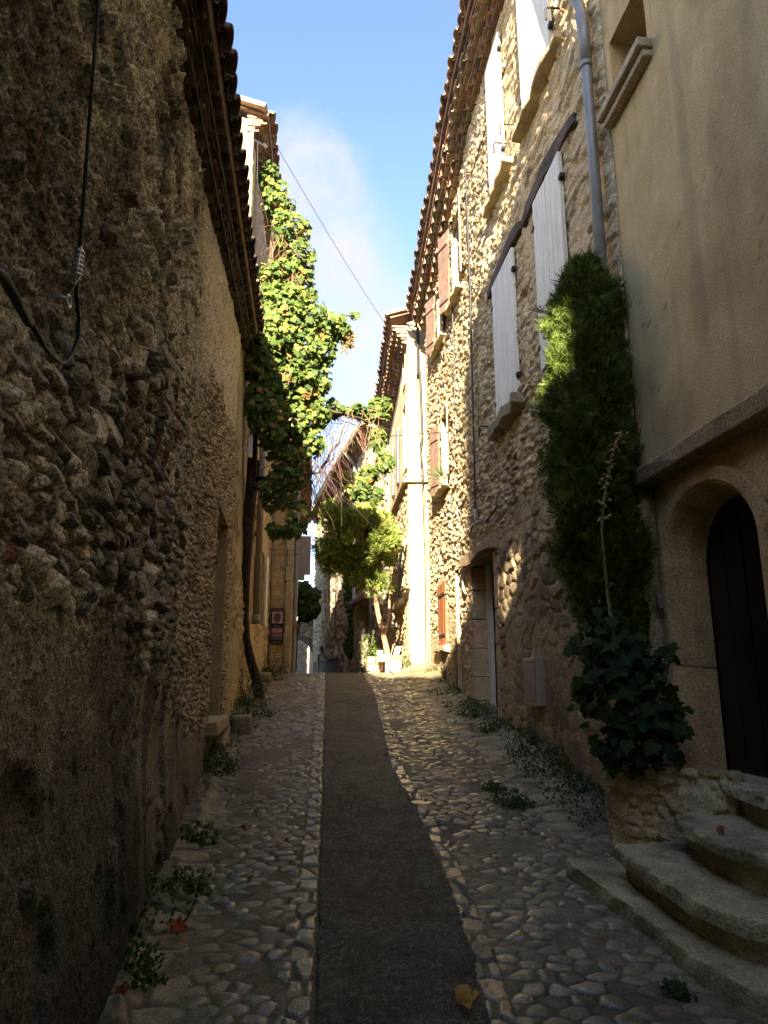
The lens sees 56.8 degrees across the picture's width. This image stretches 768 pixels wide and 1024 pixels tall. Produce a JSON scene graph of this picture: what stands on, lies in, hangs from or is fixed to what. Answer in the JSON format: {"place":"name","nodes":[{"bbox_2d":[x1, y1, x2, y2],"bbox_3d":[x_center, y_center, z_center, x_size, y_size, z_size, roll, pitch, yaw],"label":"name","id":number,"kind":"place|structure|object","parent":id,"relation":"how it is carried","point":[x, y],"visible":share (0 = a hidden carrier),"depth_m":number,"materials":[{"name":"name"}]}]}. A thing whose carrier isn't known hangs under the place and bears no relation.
{"place":"outdoors","nodes":[
{"label":"outdoors","id":0,"kind":"place"},
{"bbox_2d":[226,0,459,586],"label":"sky","id":1,"kind":"structure","parent":0,"point":[354,88],"materials":[{"name":"blue"}]},
{"bbox_2d":[377,650,382,654],"bbox_3d":[-0.075,2.645,13.337,0.110,0.090,0.080,0,-13,0],"label":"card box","id":2,"kind":"object","parent":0,"point":[379,652],"visible":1,"depth_m":13.30,"materials":[{"name":"white cardboard"}]},
{"bbox_2d":[98,664,765,1023],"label":"cobbled lane","id":3,"kind":"structure","parent":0,"point":[549,942],"depth_m":3.75,"materials":[{"name":"grey stone"}]},
{"bbox_2d":[115,982,128,995],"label":"fallen leaf","id":4,"kind":"object","parent":3,"relation":"on","point":[122,989],"visible":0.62,"depth_m":2.70,"materials":[{"name":"red plant"}]},
{"bbox_2d":[115,938,168,992],"bbox_3d":[-1.052,1.847,2.900,0.376,0.159,0.333,0,-13,0],"label":"weed","id":5,"kind":"object","parent":3,"relation":"on","point":[144,954],"visible":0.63,"depth_m":2.86,"materials":[{"name":"green plant"}]},
{"bbox_2d":[169,919,187,932],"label":"fallen leaf","id":6,"kind":"object","parent":3,"relation":"on","point":[178,925],"visible":1,"depth_m":3.20,"materials":[{"name":"red plant"}]},
{"bbox_2d":[161,865,215,896],"bbox_3d":[-1.012,1.929,3.702,0.276,0.157,0.255,0,-13,0],"label":"weed","id":7,"kind":"object","parent":3,"relation":"on","point":[188,883],"visible":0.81,"depth_m":3.68,"materials":[{"name":"green plant"}]},
{"bbox_2d":[178,817,219,846],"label":"weed","id":8,"kind":"object","parent":3,"relation":"on","point":[200,839],"visible":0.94,"depth_m":4.37,"materials":[{"name":"green plant"}]},
{"bbox_2d":[203,746,239,776],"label":"weed","id":9,"kind":"object","parent":3,"relation":"on","point":[221,762],"visible":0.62,"depth_m":5.96,"materials":[{"name":"green plant"}]},
{"bbox_2d":[213,725,230,751],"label":"stone block","id":10,"kind":"structure","parent":3,"relation":"on","point":[222,738],"depth_m":6.80,"materials":[{"name":"stone"}]},
{"bbox_2d":[232,714,252,734],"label":"stone block","id":11,"kind":"structure","parent":3,"relation":"on","point":[242,723],"depth_m":7.53,"materials":[{"name":"stone"}]},
{"bbox_2d":[240,824,245,830],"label":"fallen leaf","id":12,"kind":"object","parent":3,"relation":"on","point":[243,827],"visible":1,"depth_m":4.51,"materials":[{"name":"brown plant"}]},
{"bbox_2d":[229,710,257,729],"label":"weed","id":13,"kind":"object","parent":3,"relation":"on","point":[231,716],"visible":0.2,"depth_m":7.77,"materials":[{"name":"green plant"}]},
{"bbox_2d":[245,874,253,883],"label":"fallen leaf","id":14,"kind":"object","parent":3,"relation":"on","point":[249,879],"visible":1,"depth_m":3.73,"materials":[{"name":"brown plant"}]},
{"bbox_2d":[237,665,270,706],"bbox_3d":[-1.782,2.322,9.457,0.573,0.555,0.479,-7,-15,29],"label":"weed","id":15,"kind":"object","parent":3,"relation":"on","point":[254,691],"visible":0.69,"depth_m":9.39,"materials":[{"name":"green plant"}]},
{"bbox_2d":[231,693,279,717],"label":"weed","id":16,"kind":"object","parent":3,"relation":"on","point":[247,710],"visible":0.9,"depth_m":8.58,"materials":[{"name":"green plant"}]},
{"bbox_2d":[259,672,271,682],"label":"stone block","id":17,"kind":"structure","parent":3,"relation":"on","point":[267,675],"depth_m":11.61,"materials":[{"name":"stone"}]},
{"bbox_2d":[258,665,283,680],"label":"weed","id":18,"kind":"object","parent":3,"relation":"on","point":[276,679],"visible":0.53,"depth_m":11.94,"materials":[{"name":"green plant"}]},
{"bbox_2d":[262,651,290,673],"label":"weed","id":19,"kind":"object","parent":3,"relation":"on","point":[277,659],"visible":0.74,"depth_m":12.90,"materials":[{"name":"green plant"}]},
{"bbox_2d":[138,667,607,938],"bbox_3d":[-0.255,2.388,8.242,3.092,1.325,9.996,1,-13,-6],"label":"ground cover","id":20,"kind":"object","parent":3,"relation":"on","point":[154,879],"visible":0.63,"depth_m":5.43,"materials":[{"name":"green plant"}]},
{"bbox_2d":[365,657,402,672],"bbox_3d":[0.000,3.082,13.939,0.720,0.465,0.570,0,-13,0],"label":"stone bed","id":21,"kind":"object","parent":3,"relation":"on","point":[372,665],"visible":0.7,"depth_m":13.71,"materials":[{"name":"stone"}]},
{"bbox_2d":[309,469,403,671],"bbox_3d":[-0.529,1.104,14.213,1.960,4.171,1.625,0,-13,0],"label":"tree","id":22,"kind":"object","parent":21,"relation":"in","point":[352,556],"visible":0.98,"depth_m":13.98,"materials":[{"name":"green plant"}]},
{"bbox_2d":[357,630,382,672],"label":"shrub","id":23,"kind":"object","parent":21,"relation":"in","point":[370,651],"visible":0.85,"depth_m":14.05,"materials":[{"name":"green plant"}]},
{"bbox_2d":[377,656,401,673],"bbox_3d":[0.106,2.897,13.366,0.487,0.378,0.368,0,-13,0],"label":"stone bench","id":24,"kind":"object","parent":3,"relation":"on","point":[385,659],"visible":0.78,"depth_m":13.22,"materials":[{"name":"stone"}]},
{"bbox_2d":[389,656,402,672],"bbox_3d":[0.215,2.778,12.958,0.279,0.306,0.238,0,-13,0],"label":"clay pot","id":25,"kind":"object","parent":3,"relation":"on","point":[395,666],"visible":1,"depth_m":12.87,"materials":[{"name":"ceramic"}]},
{"bbox_2d":[315,673,487,1023],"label":"asphalt strip","id":26,"kind":"object","parent":3,"relation":"in","point":[392,947],"visible":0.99,"depth_m":3.58,"materials":[{"name":"grey asphalt"}]},
{"bbox_2d":[454,984,478,1008],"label":"fallen leaf","id":27,"kind":"object","parent":26,"relation":"on","point":[466,995],"visible":1,"depth_m":2.67,"materials":[{"name":"plant"}]},
{"bbox_2d":[403,651,411,668],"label":"weed","id":28,"kind":"object","parent":3,"relation":"on","point":[407,662],"visible":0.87,"depth_m":13.02,"materials":[{"name":"green plant"}]},
{"bbox_2d":[456,698,497,717],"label":"weed","id":29,"kind":"object","parent":3,"relation":"on","point":[474,705],"visible":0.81,"depth_m":8.54,"materials":[{"name":"green plant"}]},
{"bbox_2d":[480,712,502,733],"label":"weed","id":30,"kind":"object","parent":3,"relation":"on","point":[492,724],"visible":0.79,"depth_m":7.65,"materials":[{"name":"green plant"}]},
{"bbox_2d":[481,779,507,791],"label":"weed","id":31,"kind":"object","parent":3,"relation":"on","point":[496,787],"visible":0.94,"depth_m":5.53,"materials":[{"name":"green plant"}]},
{"bbox_2d":[492,787,535,808],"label":"weed","id":32,"kind":"object","parent":3,"relation":"on","point":[514,803],"visible":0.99,"depth_m":5.11,"materials":[{"name":"green plant"}]},
{"bbox_2d":[500,722,544,757],"bbox_3d":[1.346,2.149,6.684,0.510,0.333,0.428,0,-13,0],"label":"weed","id":33,"kind":"object","parent":3,"relation":"on","point":[525,746],"visible":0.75,"depth_m":6.64,"materials":[{"name":"green plant"}]},
{"bbox_2d":[532,742,574,775],"bbox_3d":[1.534,2.086,5.973,0.508,0.311,0.538,7,-15,-26],"label":"weed","id":34,"kind":"object","parent":3,"relation":"on","point":[551,758],"visible":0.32,"depth_m":5.94,"materials":[{"name":"green plant"}]},
{"bbox_2d":[552,766,595,793],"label":"weed","id":35,"kind":"object","parent":3,"relation":"on","point":[573,781],"visible":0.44,"depth_m":5.42,"materials":[{"name":"green plant"}]},
{"bbox_2d":[566,770,767,1023],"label":"stone steps","id":36,"kind":"structure","parent":3,"relation":"on","point":[695,907],"depth_m":3.18,"materials":[{"name":"stone"}]},
{"bbox_2d":[716,825,724,834],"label":"fallen leaf","id":37,"kind":"object","parent":36,"relation":"on","point":[720,829],"visible":1,"depth_m":3.31,"materials":[{"name":"brown plant"}]},
{"bbox_2d":[604,763,745,856],"bbox_3d":[1.626,1.795,4.153,0.647,0.671,1.193,0,-13,0],"label":"stone planter","id":38,"kind":"object","parent":3,"relation":"on","point":[648,806],"visible":0.52,"depth_m":3.92,"materials":[{"name":"stone"}]},
{"bbox_2d":[526,247,658,755],"bbox_3d":[1.470,-0.154,4.885,0.943,3.702,0.776,0,-13,0],"label":"cypress","id":39,"kind":"object","parent":38,"relation":"in","point":[581,328],"visible":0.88,"depth_m":4.78,"materials":[{"name":"green plant"}]},
{"bbox_2d":[559,431,698,780],"bbox_3d":[1.383,0.466,4.213,0.713,2.136,0.461,0,-13,0],"label":"hollyhock","id":40,"kind":"object","parent":38,"relation":"in","point":[628,718],"visible":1,"depth_m":4.05,"materials":[{"name":"green plant"}]},
{"bbox_2d":[657,977,697,1001],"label":"weed","id":41,"kind":"object","parent":3,"relation":"on","point":[676,991],"visible":0.97,"depth_m":2.75,"materials":[{"name":"green plant"}]},
{"bbox_3d":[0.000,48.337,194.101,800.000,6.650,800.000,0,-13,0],"label":"ground","id":42,"kind":"structure","parent":0,"visible":0},
{"bbox_2d":[0,0,264,1023],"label":"stone house","id":43,"kind":"structure","parent":42,"relation":"on","point":[118,444],"depth_m":2.62,"materials":[{"name":"stone"}]},
{"bbox_2d":[30,0,99,364],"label":"hanging cable","id":44,"kind":"object","parent":43,"relation":"attached to","point":[77,263],"visible":0.99,"depth_m":2.01,"materials":[{"name":"black rubber"}]},
{"bbox_2d":[0,267,34,326],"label":"flexible conduit","id":45,"kind":"object","parent":44,"relation":"attached to","point":[13,295],"visible":1,"depth_m":1.56,"materials":[{"name":"black rubber"}]},
{"bbox_2d":[180,0,247,346],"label":"eave wire","id":46,"kind":"object","parent":43,"relation":"attached to","point":[208,148],"visible":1,"depth_m":4.41,"materials":[{"name":"black rubber"}]},
{"bbox_2d":[205,495,228,721],"bbox_3d":[-1.772,0.992,6.921,0.320,2.160,1.320,2,-13,-7],"label":"doorway","id":47,"kind":"structure","parent":43,"relation":"in","point":[218,602],"depth_m":7.46,"materials":[{"name":"stone"}]},
{"bbox_2d":[194,0,253,348],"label":"eave wire","id":48,"kind":"object","parent":43,"relation":"attached to","point":[219,148],"visible":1,"depth_m":4.39,"materials":[{"name":"black rubber"}]},
{"bbox_2d":[223,95,288,715],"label":"vine house","id":49,"kind":"structure","parent":42,"relation":"on","point":[259,124],"depth_m":9.83,"materials":[{"name":"stone"}]},
{"bbox_2d":[251,138,268,223],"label":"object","id":50,"kind":"object","parent":49,"relation":"attached to","point":[264,145],"depth_m":9.50,"materials":[{"name":"black metal"}]},
{"bbox_2d":[256,549,264,629],"bbox_3d":[-2.198,1.266,12.042,0.220,1.390,1.093,1,-13,-4],"label":"window","id":51,"kind":"structure","parent":49,"relation":"in","point":[263,553],"depth_m":12.52,"materials":[{"name":"wood"}]},
{"bbox_2d":[267,444,312,672],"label":"corner house","id":52,"kind":"structure","parent":42,"relation":"on","point":[290,563],"depth_m":14.07,"materials":[{"name":"stone"}]},
{"bbox_2d":[270,608,283,643],"bbox_3d":[-2.075,2.215,13.796,0.250,0.690,0.038,0,-13,0],"label":"poster board","id":53,"kind":"object","parent":52,"relation":"attached to","point":[277,626],"visible":1,"depth_m":13.78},
{"bbox_2d":[296,640,307,672],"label":"garden wall","id":54,"kind":"structure","parent":42,"relation":"on","point":[302,654],"depth_m":42.97,"materials":[{"name":"grey stone"}]},
{"bbox_2d":[297,617,308,672],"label":"building","id":55,"kind":"structure","parent":42,"relation":"on","point":[307,659],"depth_m":50.90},
{"bbox_2d":[298,621,313,667],"bbox_3d":[-5.800,7.247,35.464,6.400,3.833,0.629,0,-13,0],"label":"stone archway","id":56,"kind":"object","parent":42,"relation":"on","point":[305,634],"visible":0.05,"depth_m":35.51,"materials":[{"name":"stone"}]},
{"bbox_2d":[296,580,321,669],"bbox_3d":[-2.647,4.102,23.706,1.148,3.683,1.131,0,-13,0],"label":"dark tree","id":57,"kind":"object","parent":42,"relation":"on","point":[309,606],"visible":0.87,"depth_m":23.61,"materials":[{"name":"green plant"}]},
{"bbox_2d":[309,648,312,672],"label":"gate post","id":58,"kind":"object","parent":42,"relation":"on","point":[310,663],"visible":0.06,"depth_m":43.05,"materials":[{"name":"stone"}]},
{"bbox_2d":[242,159,396,698],"bbox_3d":[-0.922,-1.198,9.861,2.256,7.918,2.021,0,-13,0],"label":"grapevine","id":59,"kind":"object","parent":42,"relation":"on","point":[272,359],"visible":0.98,"depth_m":9.63,"materials":[{"name":"green plant"}]},
{"bbox_2d":[311,421,388,672],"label":"stone house","id":60,"kind":"structure","parent":42,"relation":"on","point":[330,625],"depth_m":24.00,"materials":[{"name":"stone"}]},
{"bbox_2d":[317,651,320,672],"bbox_3d":[-2.616,6.811,30.169,0.340,1.740,1.059,3,-13,-12],"label":"doorway","id":61,"kind":"structure","parent":60,"relation":"in","point":[318,662],"depth_m":30.58,"materials":[{"name":"stone"}]},
{"bbox_2d":[320,645,326,660],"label":"window","id":62,"kind":"structure","parent":60,"relation":"in","point":[322,650],"depth_m":29.74,"materials":[{"name":"glass"}]},
{"bbox_2d":[326,586,330,623],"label":"window","id":63,"kind":"structure","parent":60,"relation":"in","point":[328,596],"depth_m":28.46,"materials":[{"name":"stone"}]},
{"bbox_2d":[333,633,339,658],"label":"window","id":64,"kind":"structure","parent":60,"relation":"in","point":[335,652],"depth_m":26.14,"materials":[{"name":"stone"}]},
{"bbox_2d":[344,637,347,672],"bbox_3d":[-1.092,4.968,23.410,0.340,1.690,0.854,3,-13,-12],"label":"doorway","id":65,"kind":"structure","parent":60,"relation":"in","point":[345,657],"depth_m":23.67,"materials":[{"name":"wood"}]},
{"bbox_2d":[342,577,353,659],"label":"ivy","id":66,"kind":"object","parent":60,"relation":"attached to","point":[347,594],"visible":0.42,"depth_m":22.27,"materials":[{"name":"green plant"}]},
{"bbox_2d":[358,600,368,672],"bbox_3d":[-0.396,3.761,20.404,0.340,2.490,1.877,3,-13,-12],"label":"doorway","id":67,"kind":"structure","parent":60,"relation":"in","point":[363,609],"depth_m":21.27,"materials":[{"name":"stone"}]},
{"bbox_2d":[374,306,431,664],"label":"sunlit house","id":68,"kind":"structure","parent":42,"relation":"on","point":[396,382],"depth_m":14.35,"materials":[{"name":"paint"}]},
{"bbox_2d":[390,613,397,627],"bbox_3d":[0.217,2.362,15.432,0.148,0.300,0.250,1,-13,-4],"label":"wall box","id":69,"kind":"object","parent":68,"relation":"attached to","point":[393,620],"visible":0.91,"depth_m":15.32,"materials":[{"name":"beige plastic"}]},
{"bbox_2d":[397,549,401,599],"bbox_3d":[0.426,1.318,15.045,0.210,1.360,0.963,1,-13,-4],"label":"window","id":70,"kind":"structure","parent":68,"relation":"in","point":[399,579],"depth_m":15.33,"materials":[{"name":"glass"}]},
{"bbox_2d":[402,538,405,597],"bbox_3d":[0.492,1.172,14.232,0.210,1.280,0.411,1,-13,-4],"label":"window","id":71,"kind":"structure","parent":68,"relation":"in","point":[403,557],"depth_m":14.34,"materials":[{"name":"stone"}]},
{"bbox_2d":[402,351,405,391],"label":"window","id":72,"kind":"structure","parent":68,"relation":"in","point":[403,363],"depth_m":15.12,"materials":[{"name":"stone"}]},
{"bbox_2d":[402,399,406,475],"bbox_3d":[0.525,-1.524,14.625,0.220,1.470,0.622,1,-13,-4],"label":"window","id":73,"kind":"structure","parent":68,"relation":"in","point":[404,421],"depth_m":14.78,"materials":[{"name":"stone"}]},
{"bbox_2d":[406,323,428,664],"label":"service cables","id":74,"kind":"object","parent":68,"relation":"attached to","point":[420,384],"visible":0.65,"depth_m":13.98,"materials":[{"name":"rubber"}]},
{"bbox_2d":[274,142,416,369],"bbox_3d":[-0.445,-4.043,12.161,0.008,1.357,5.178,-6,-14,25],"label":"overhead wire","id":75,"kind":"object","parent":74,"relation":"attached to","point":[338,250],"visible":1,"depth_m":11.49,"materials":[{"name":"black rubber"}]},
{"bbox_2d":[406,0,673,794],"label":"shuttered house","id":76,"kind":"structure","parent":42,"relation":"on","point":[542,195],"depth_m":8.02,"materials":[{"name":"stone"}]},
{"bbox_2d":[319,413,452,436],"bbox_3d":[-0.390,-1.354,10.472,3.279,0.161,0.359,8,-15,-30],"label":"support wire","id":77,"kind":"object","parent":76,"relation":"attached to","point":[396,435],"visible":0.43,"depth_m":10.98,"materials":[{"name":"grey metal"}]},
{"bbox_2d":[429,461,447,483],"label":"potted plant","id":78,"kind":"object","parent":76,"relation":"on","point":[441,477],"visible":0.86,"depth_m":11.53,"materials":[{"name":"plant"}]},
{"bbox_2d":[437,575,448,644],"bbox_3d":[1.070,1.681,11.614,0.230,1.190,0.854,1,-13,-6],"label":"window","id":79,"kind":"structure","parent":76,"relation":"in","point":[439,582],"depth_m":11.32,"materials":[{"name":"stone"}]},
{"bbox_2d":[436,277,450,335],"bbox_3d":[1.112,-3.487,12.567,0.235,1.190,0.743,1,-13,-6],"label":"window","id":80,"kind":"structure","parent":76,"relation":"in","point":[439,318],"depth_m":12.87,"materials":[{"name":"stone"}]},
{"bbox_2d":[441,401,450,479],"bbox_3d":[1.133,-1.048,11.799,0.235,1.390,0.743,1,-13,-6],"label":"window","id":81,"kind":"structure","parent":76,"relation":"in","point":[443,419],"depth_m":12.11,"materials":[{"name":"stone"}]},
{"bbox_2d":[450,208,462,291],"bbox_3d":[1.256,-4.055,11.287,0.235,1.560,0.793,1,-13,-6],"label":"window","id":82,"kind":"structure","parent":76,"relation":"in","point":[455,249],"depth_m":11.63,"materials":[{"name":"stone"}]},
{"bbox_2d":[434,67,505,406],"bbox_3d":[1.131,-3.173,10.707,0.016,3.000,5.582,1,-13,-6],"label":"eave cable","id":83,"kind":"object","parent":76,"relation":"attached to","point":[451,249],"visible":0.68,"depth_m":10.98,"materials":[{"name":"black rubber"}]},
{"bbox_2d":[460,165,498,593],"bbox_3d":[1.200,-2.035,9.645,0.110,6.096,2.110,2,-13,-7],"label":"facade cable","id":84,"kind":"object","parent":76,"relation":"attached to","point":[475,518],"visible":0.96,"depth_m":9.62,"materials":[{"name":"black rubber"}]},
{"bbox_2d":[492,566,497,706],"bbox_3d":[1.538,1.615,8.857,0.060,2.074,1.172,1,-13,-6],"label":"door","id":85,"kind":"structure","parent":76,"relation":"in","point":[494,609],"depth_m":9.43,"materials":[{"name":"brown wood"}]},
{"bbox_2d":[523,657,545,705],"bbox_3d":[1.429,1.604,6.725,0.110,0.440,0.400,1,-13,-6],"label":"meter box","id":86,"kind":"object","parent":76,"relation":"attached to","point":[534,679],"visible":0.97,"depth_m":6.58,"materials":[{"name":"beige plastic"}]},
{"bbox_2d":[524,663,535,701],"bbox_3d":[1.379,1.613,6.718,0.006,0.350,0.330,1,-13,-6],"label":"door","id":87,"kind":"structure","parent":86,"relation":"in","point":[529,669],"depth_m":6.70,"materials":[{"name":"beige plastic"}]},
{"bbox_2d":[597,0,767,809],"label":"plaster house","id":88,"kind":"structure","parent":42,"relation":"on","point":[682,114],"depth_m":4.19,"materials":[{"name":"paint"}]},
{"bbox_2d":[609,0,652,84],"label":"window","id":89,"kind":"structure","parent":88,"relation":"in","point":[633,24],"depth_m":5.35,"materials":[{"name":"beige glass"}]},
{"bbox_2d":[703,494,767,777],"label":"door","id":90,"kind":"structure","parent":88,"relation":"in","point":[738,606],"depth_m":4.08,"materials":[{"name":"wood"}]}
]}

